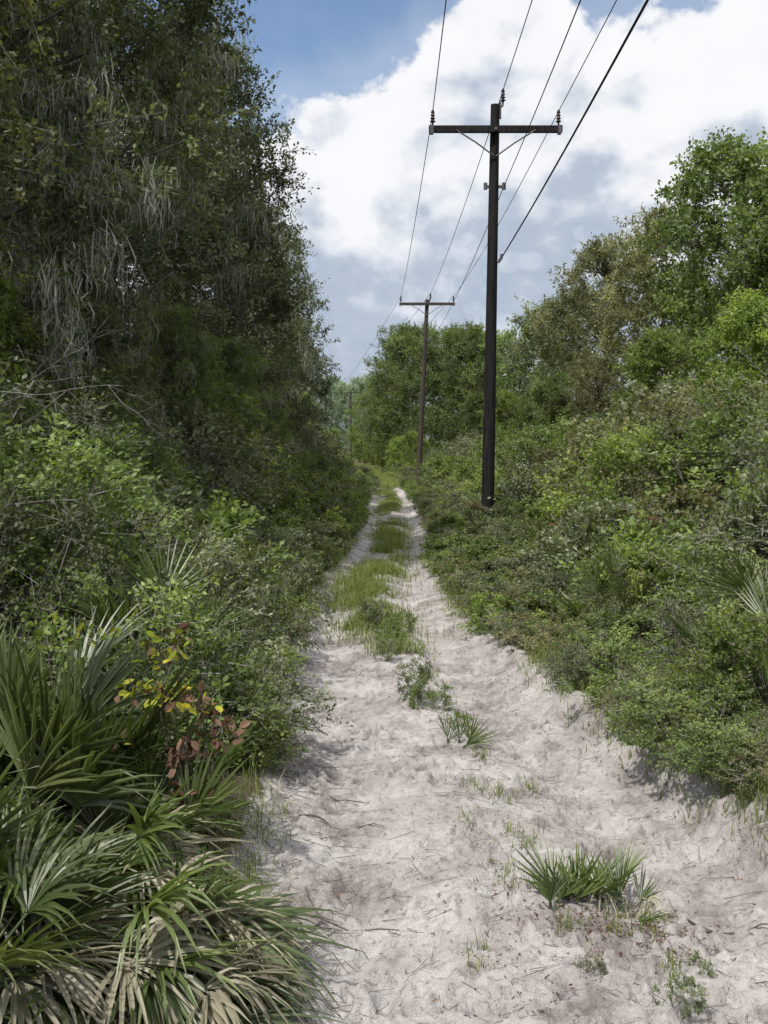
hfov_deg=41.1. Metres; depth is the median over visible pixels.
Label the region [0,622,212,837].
saw palmetto
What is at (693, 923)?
fallen stick
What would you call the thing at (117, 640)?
saw palmetto
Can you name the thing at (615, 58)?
communication cable
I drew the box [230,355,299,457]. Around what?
understory tree
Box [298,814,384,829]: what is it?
fallen stick
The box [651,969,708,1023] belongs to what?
track weed
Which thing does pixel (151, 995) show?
saw palmetto
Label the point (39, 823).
saw palmetto
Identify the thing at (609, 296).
broadleaf tree
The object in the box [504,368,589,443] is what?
understory tree
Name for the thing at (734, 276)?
broadleaf tree
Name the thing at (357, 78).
sky
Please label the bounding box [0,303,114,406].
dead branch
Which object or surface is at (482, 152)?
power line
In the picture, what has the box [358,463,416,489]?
distant grass
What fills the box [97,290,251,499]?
understory tree
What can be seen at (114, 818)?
saw palmetto
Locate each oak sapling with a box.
[29,610,133,700]
[101,622,222,809]
[163,681,249,849]
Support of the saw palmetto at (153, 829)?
on the sandy ground at (414, 803)
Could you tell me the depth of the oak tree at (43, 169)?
22.77 m
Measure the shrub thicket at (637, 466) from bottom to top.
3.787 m
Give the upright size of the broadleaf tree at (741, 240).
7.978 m
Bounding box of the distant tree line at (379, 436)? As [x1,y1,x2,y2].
[264,317,510,472]
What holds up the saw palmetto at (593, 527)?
on the sandy ground at (414, 803)
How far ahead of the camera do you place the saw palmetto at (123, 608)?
5.66 m
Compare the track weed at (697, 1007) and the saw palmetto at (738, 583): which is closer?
the track weed at (697, 1007)
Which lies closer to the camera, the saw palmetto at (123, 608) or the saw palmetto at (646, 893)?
the saw palmetto at (646, 893)
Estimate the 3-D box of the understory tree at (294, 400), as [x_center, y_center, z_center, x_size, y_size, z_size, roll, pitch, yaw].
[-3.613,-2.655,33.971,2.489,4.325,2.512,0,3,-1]
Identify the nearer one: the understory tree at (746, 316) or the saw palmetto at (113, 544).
the saw palmetto at (113, 544)
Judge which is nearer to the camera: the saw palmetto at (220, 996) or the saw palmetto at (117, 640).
the saw palmetto at (220, 996)
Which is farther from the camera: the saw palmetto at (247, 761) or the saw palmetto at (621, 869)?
the saw palmetto at (247, 761)
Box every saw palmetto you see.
[0,600,154,761]
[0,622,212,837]
[0,715,263,947]
[0,720,62,924]
[0,773,170,976]
[0,780,132,874]
[0,805,172,1023]
[0,847,364,1023]
[17,527,220,613]
[24,668,260,854]
[42,537,260,682]
[59,739,255,889]
[128,760,256,826]
[128,839,343,1012]
[176,927,347,1023]
[243,721,307,781]
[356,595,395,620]
[436,705,504,749]
[511,834,642,908]
[545,498,645,573]
[548,544,674,654]
[549,834,647,917]
[602,862,674,940]
[647,568,767,701]
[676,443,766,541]
[688,638,767,729]
[691,547,767,620]
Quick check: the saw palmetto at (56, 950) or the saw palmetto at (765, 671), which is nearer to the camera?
the saw palmetto at (56, 950)
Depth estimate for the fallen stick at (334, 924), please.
3.47 m
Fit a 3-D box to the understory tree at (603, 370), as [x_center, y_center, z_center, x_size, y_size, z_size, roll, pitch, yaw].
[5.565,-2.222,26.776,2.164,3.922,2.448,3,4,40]
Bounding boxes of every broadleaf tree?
[423,318,532,459]
[461,320,578,442]
[496,285,621,431]
[527,232,676,426]
[564,199,742,419]
[618,125,767,403]
[703,126,767,382]
[714,232,767,375]
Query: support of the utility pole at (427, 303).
on the sandy ground at (414, 803)
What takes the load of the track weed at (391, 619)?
on the sandy ground at (414, 803)
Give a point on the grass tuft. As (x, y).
(533, 838)
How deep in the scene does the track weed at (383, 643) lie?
7.66 m
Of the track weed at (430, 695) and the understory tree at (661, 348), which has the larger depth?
the understory tree at (661, 348)
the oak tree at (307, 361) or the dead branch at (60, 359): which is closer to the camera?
the dead branch at (60, 359)
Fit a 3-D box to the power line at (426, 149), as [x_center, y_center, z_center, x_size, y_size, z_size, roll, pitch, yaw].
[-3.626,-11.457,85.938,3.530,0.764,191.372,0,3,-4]
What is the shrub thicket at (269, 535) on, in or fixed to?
on the sandy ground at (414, 803)
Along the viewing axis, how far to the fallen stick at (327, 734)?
5.84 m
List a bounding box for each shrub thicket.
[0,332,382,902]
[374,340,767,799]
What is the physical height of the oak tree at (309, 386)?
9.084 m
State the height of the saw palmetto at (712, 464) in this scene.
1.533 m
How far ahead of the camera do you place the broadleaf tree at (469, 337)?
56.16 m
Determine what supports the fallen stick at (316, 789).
on the sandy ground at (414, 803)
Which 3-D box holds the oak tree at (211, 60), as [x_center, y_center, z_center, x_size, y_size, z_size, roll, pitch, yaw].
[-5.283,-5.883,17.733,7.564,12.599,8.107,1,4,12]
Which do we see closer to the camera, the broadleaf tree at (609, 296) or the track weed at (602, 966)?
the track weed at (602, 966)
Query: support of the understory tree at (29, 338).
on the sandy ground at (414, 803)
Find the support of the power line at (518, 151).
attached to the utility pole at (494, 128)
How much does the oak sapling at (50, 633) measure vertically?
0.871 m
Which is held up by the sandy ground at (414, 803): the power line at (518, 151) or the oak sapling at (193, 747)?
the oak sapling at (193, 747)
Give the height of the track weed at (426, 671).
0.302 m
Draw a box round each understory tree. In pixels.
[0,266,72,451]
[6,246,176,487]
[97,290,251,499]
[195,329,288,466]
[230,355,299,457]
[276,377,307,445]
[290,387,317,440]
[451,389,507,457]
[474,384,543,446]
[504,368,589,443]
[557,352,628,433]
[603,314,732,424]
[657,286,767,406]
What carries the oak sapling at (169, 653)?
on the sandy ground at (414, 803)
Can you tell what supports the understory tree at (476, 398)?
on the sandy ground at (414, 803)
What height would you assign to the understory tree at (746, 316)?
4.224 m
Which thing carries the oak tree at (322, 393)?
on the sandy ground at (414, 803)
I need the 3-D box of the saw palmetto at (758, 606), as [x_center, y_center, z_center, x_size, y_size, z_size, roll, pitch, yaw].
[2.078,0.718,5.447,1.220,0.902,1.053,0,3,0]
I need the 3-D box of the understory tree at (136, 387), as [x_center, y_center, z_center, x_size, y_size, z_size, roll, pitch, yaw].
[-3.615,-1.217,12.588,2.595,4.016,2.620,1,4,19]
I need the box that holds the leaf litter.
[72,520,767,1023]
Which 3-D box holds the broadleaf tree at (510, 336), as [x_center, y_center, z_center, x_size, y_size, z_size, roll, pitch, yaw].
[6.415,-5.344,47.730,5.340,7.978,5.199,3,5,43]
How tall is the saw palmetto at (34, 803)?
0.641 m
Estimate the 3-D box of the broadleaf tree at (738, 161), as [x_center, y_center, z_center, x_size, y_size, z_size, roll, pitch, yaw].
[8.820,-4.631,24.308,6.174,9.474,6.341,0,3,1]
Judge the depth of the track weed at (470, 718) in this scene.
5.87 m
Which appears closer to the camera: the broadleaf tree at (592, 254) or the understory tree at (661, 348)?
the understory tree at (661, 348)
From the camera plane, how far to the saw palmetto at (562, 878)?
3.55 m
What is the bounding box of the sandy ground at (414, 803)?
[0,457,767,1023]
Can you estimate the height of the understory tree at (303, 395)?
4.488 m
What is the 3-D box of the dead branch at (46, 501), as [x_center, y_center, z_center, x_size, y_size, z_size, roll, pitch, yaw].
[-1.887,-0.039,5.725,0.863,0.269,0.452,-3,5,-41]
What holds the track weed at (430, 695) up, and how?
on the sandy ground at (414, 803)
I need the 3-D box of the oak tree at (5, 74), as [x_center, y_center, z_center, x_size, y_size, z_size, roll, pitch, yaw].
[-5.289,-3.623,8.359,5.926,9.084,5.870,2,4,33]
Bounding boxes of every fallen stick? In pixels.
[281,774,368,803]
[293,720,365,739]
[295,912,398,930]
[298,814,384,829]
[668,915,767,933]
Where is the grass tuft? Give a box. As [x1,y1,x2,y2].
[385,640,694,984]
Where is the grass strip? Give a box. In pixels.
[304,487,457,656]
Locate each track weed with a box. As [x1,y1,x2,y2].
[357,595,389,630]
[367,634,398,661]
[370,610,407,643]
[386,607,419,638]
[394,657,437,703]
[404,672,456,710]
[451,709,473,731]
[571,951,608,980]
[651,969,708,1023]
[684,949,717,978]
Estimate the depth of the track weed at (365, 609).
9.05 m
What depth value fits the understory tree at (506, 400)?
39.61 m
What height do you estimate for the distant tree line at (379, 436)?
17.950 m
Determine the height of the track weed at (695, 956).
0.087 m
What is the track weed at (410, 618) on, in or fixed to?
on the sandy ground at (414, 803)
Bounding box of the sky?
[1,0,767,437]
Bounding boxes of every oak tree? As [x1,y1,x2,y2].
[0,0,86,408]
[0,0,266,444]
[0,0,294,413]
[0,19,106,257]
[50,14,320,454]
[130,142,341,454]
[197,210,341,443]
[219,297,322,432]
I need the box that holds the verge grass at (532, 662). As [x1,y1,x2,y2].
[130,482,767,906]
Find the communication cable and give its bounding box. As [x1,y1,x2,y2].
[501,0,648,257]
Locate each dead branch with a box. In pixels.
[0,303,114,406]
[0,385,170,449]
[2,482,119,531]
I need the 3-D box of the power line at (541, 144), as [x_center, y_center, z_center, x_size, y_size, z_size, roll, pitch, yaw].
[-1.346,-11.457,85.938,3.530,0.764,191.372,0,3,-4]
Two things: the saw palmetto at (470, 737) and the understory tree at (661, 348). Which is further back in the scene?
the understory tree at (661, 348)
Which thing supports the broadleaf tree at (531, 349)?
on the sandy ground at (414, 803)
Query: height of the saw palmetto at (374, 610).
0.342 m
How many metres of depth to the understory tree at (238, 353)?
20.85 m
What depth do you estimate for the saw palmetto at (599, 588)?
7.74 m
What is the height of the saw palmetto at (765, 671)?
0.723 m
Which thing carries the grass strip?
on the sandy ground at (414, 803)
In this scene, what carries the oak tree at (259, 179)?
on the sandy ground at (414, 803)
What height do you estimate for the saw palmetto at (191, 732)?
0.819 m
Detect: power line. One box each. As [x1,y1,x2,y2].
[323,0,446,410]
[330,0,532,410]
[336,0,616,411]
[338,0,580,417]
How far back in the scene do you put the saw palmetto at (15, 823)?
3.13 m
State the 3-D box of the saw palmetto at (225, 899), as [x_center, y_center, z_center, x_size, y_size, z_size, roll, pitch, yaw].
[-0.498,1.258,3.128,0.752,0.651,0.937,0,3,0]
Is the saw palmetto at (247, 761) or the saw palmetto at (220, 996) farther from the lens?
the saw palmetto at (247, 761)
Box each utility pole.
[339,391,359,457]
[399,294,454,485]
[429,88,562,520]
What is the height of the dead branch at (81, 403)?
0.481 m
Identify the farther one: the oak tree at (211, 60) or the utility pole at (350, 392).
the utility pole at (350, 392)
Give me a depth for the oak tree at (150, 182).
11.83 m
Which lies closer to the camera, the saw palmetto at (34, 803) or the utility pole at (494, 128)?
the saw palmetto at (34, 803)
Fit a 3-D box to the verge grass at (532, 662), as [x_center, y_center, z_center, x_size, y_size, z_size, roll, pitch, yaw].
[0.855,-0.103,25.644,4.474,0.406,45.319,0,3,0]
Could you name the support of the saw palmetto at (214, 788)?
on the sandy ground at (414, 803)

